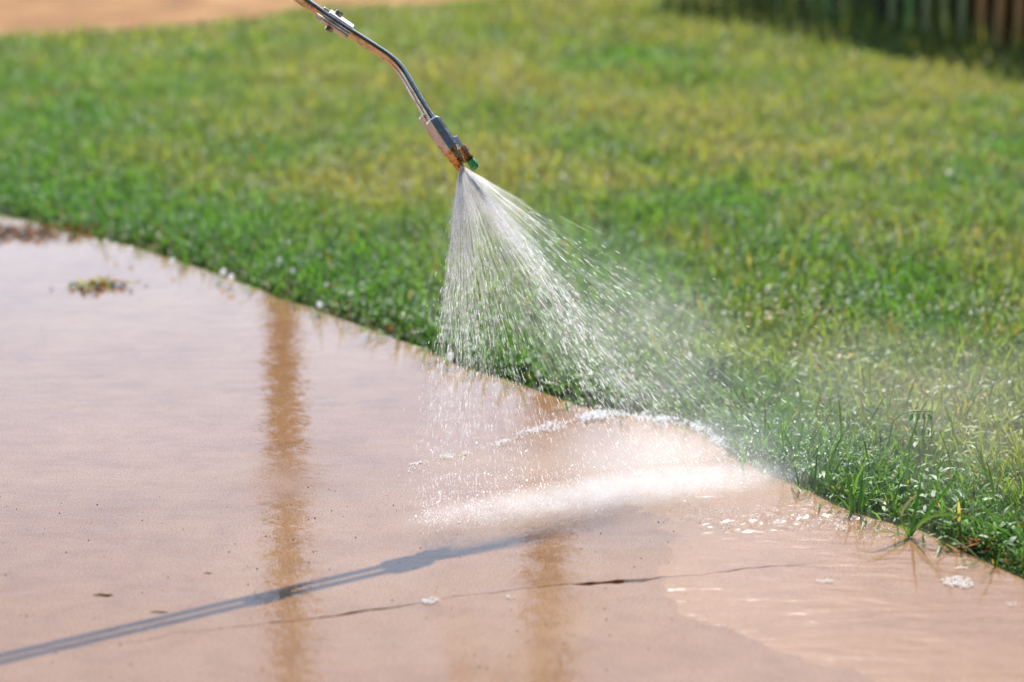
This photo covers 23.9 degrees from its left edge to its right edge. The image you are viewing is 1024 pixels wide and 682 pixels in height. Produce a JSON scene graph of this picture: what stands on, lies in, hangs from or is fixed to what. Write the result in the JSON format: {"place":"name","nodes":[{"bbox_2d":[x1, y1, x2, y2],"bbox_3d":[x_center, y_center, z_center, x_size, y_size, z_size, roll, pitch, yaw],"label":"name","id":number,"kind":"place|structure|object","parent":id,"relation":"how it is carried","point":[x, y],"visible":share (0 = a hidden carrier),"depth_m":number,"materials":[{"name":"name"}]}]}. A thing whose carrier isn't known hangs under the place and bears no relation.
{"place":"outdoors","nodes":[
{"label":"outdoors","id":0,"kind":"place"},
{"bbox_2d":[0,0,459,34],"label":"dirt path","id":1,"kind":"structure","parent":0,"point":[33,15],"depth_m":8.82,"materials":[{"name":"beige soil"}]},
{"bbox_2d":[294,0,477,171],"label":"pressure washer lance","id":2,"kind":"object","parent":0,"point":[456,152],"visible":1,"depth_m":3.69,"materials":[{"name":"silver metal"}]},
{"bbox_2d":[0,215,1023,681],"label":"concrete path","id":3,"kind":"structure","parent":0,"point":[184,427],"depth_m":3.43,"materials":[{"name":"beige concrete"}]},
{"bbox_2d":[0,218,111,241],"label":"leaf litter","id":4,"kind":"object","parent":3,"relation":"on","point":[45,231],"visible":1,"depth_m":5.32,"materials":[{"name":"brown plant"}]},
{"bbox_2d":[66,275,141,290],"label":"leaf litter","id":5,"kind":"object","parent":3,"relation":"on","point":[102,282],"visible":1,"depth_m":4.85,"materials":[{"name":"brown plant"}]},
{"bbox_2d":[0,487,745,681],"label":"grit","id":6,"kind":"object","parent":3,"relation":"on","point":[392,600],"visible":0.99,"depth_m":3.21,"materials":[{"name":"brown"}]},
{"bbox_2d":[422,597,439,603],"bbox_3d":[-0.106,0.340,3.166,0.024,0.003,0.020,-9,17,-29],"label":"foam patch","id":7,"kind":"object","parent":3,"relation":"on","point":[430,601],"visible":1,"depth_m":3.17,"materials":[{"name":"white liquid"}]},
{"bbox_2d":[409,390,728,472],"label":"white water","id":8,"kind":"structure","parent":3,"relation":"on","point":[601,414],"depth_m":3.92,"materials":[{"name":"liquid"}]},
{"bbox_2d":[0,0,1023,579],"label":"ground","id":9,"kind":"structure","parent":0,"point":[284,292],"depth_m":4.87,"materials":[{"name":"green plant"}]},
{"bbox_2d":[104,232,1006,499],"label":"water beads","id":10,"kind":"object","parent":9,"relation":"on","point":[231,277],"visible":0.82,"depth_m":4.83},
{"bbox_2d":[696,355,730,380],"bbox_3d":[0.344,0.054,4.126,0.059,0.060,0.006,0,15,0],"label":"feathery weed","id":11,"kind":"object","parent":9,"relation":"on","point":[710,364],"visible":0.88,"depth_m":4.12,"materials":[{"name":"green plant"}]},
{"bbox_2d":[795,447,826,493],"bbox_3d":[0.449,0.197,3.606,0.041,0.065,0.036,-8,17,-28],"label":"grass tuft","id":12,"kind":"object","parent":9,"relation":"on","point":[814,484],"visible":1,"depth_m":3.61,"materials":[{"name":"green plant"}]},
{"bbox_2d":[834,470,886,513],"bbox_3d":[0.502,0.218,3.512,0.099,0.061,0.029,-5,16,-20],"label":"grass tuft","id":13,"kind":"object","parent":9,"relation":"on","point":[860,500],"visible":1,"depth_m":3.51,"materials":[{"name":"green plant"}]},
{"bbox_2d":[750,0,1023,52],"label":"fence","id":14,"kind":"object","parent":9,"relation":"on","point":[1001,10],"depth_m":8.12,"materials":[{"name":"brown wood"}]},
{"bbox_2d":[899,495,916,519],"bbox_3d":[0.573,0.238,3.490,0.039,0.035,0.005,-10,18,-32],"label":"dry grass blade","id":15,"kind":"object","parent":9,"relation":"on","point":[905,506],"visible":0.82,"depth_m":3.49,"materials":[{"name":"beige plant"}]},
{"bbox_2d":[887,396,937,449],"bbox_3d":[0.621,0.133,3.757,0.079,0.098,0.009,0,15,0],"label":"weed","id":16,"kind":"object","parent":9,"relation":"on","point":[920,401],"visible":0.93,"depth_m":3.75,"materials":[{"name":"green plant"}]},
{"bbox_2d":[818,0,1014,33],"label":"hedge","id":17,"kind":"object","parent":9,"relation":"on","point":[991,13],"visible":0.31,"depth_m":8.39,"materials":[{"name":"plant"}]},
{"bbox_2d":[861,462,990,536],"bbox_3d":[0.574,0.230,3.383,0.188,0.105,0.070,0,15,0],"label":"grass tuft","id":18,"kind":"object","parent":9,"relation":"on","point":[911,531],"visible":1,"depth_m":3.40,"materials":[{"name":"green plant"}]},
{"bbox_2d":[949,531,996,560],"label":"leaf litter","id":19,"kind":"object","parent":9,"relation":"on","point":[961,538],"visible":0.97,"depth_m":3.37,"materials":[{"name":"brown plant"}]},
{"bbox_2d":[935,501,1019,555],"bbox_3d":[0.649,0.261,3.364,0.127,0.072,0.040,0,15,0],"label":"grass tuft","id":20,"kind":"object","parent":9,"relation":"on","point":[1002,530],"visible":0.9,"depth_m":3.36,"materials":[{"name":"green plant"}]},
{"bbox_2d":[398,193,926,519],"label":"water drops","id":21,"kind":"object","parent":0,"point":[458,288],"visible":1,"depth_m":3.61,"materials":[{"name":"clear liquid"}]},
{"bbox_2d":[608,408,1023,575],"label":"water","id":22,"kind":"structure","parent":0,"point":[856,508],"depth_m":3.53,"materials":[{"name":"clear liquid"}]},
{"bbox_2d":[411,401,893,533],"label":"splash drops","id":23,"kind":"object","parent":22,"relation":"on","point":[625,481],"visible":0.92,"depth_m":3.57,"materials":[{"name":"liquid"}]},
{"bbox_2d":[667,494,903,546],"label":"ripple bubbles","id":24,"kind":"object","parent":22,"relation":"on","point":[790,518],"visible":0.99,"depth_m":3.48,"materials":[{"name":"liquid"}]},
{"bbox_2d":[816,578,832,582],"bbox_3d":[0.419,0.321,3.237,0.023,0.003,0.013,0,15,0],"label":"foam patch","id":25,"kind":"object","parent":22,"relation":"on","point":[827,579],"visible":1,"depth_m":3.24,"materials":[{"name":"white liquid"}]},
{"bbox_2d":[941,575,972,587],"bbox_3d":[0.595,0.322,3.234,0.042,0.004,0.046,0,15,0],"label":"foam patch","id":26,"kind":"object","parent":22,"relation":"on","point":[957,581],"visible":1,"depth_m":3.23,"materials":[{"name":"white liquid"}]}
]}

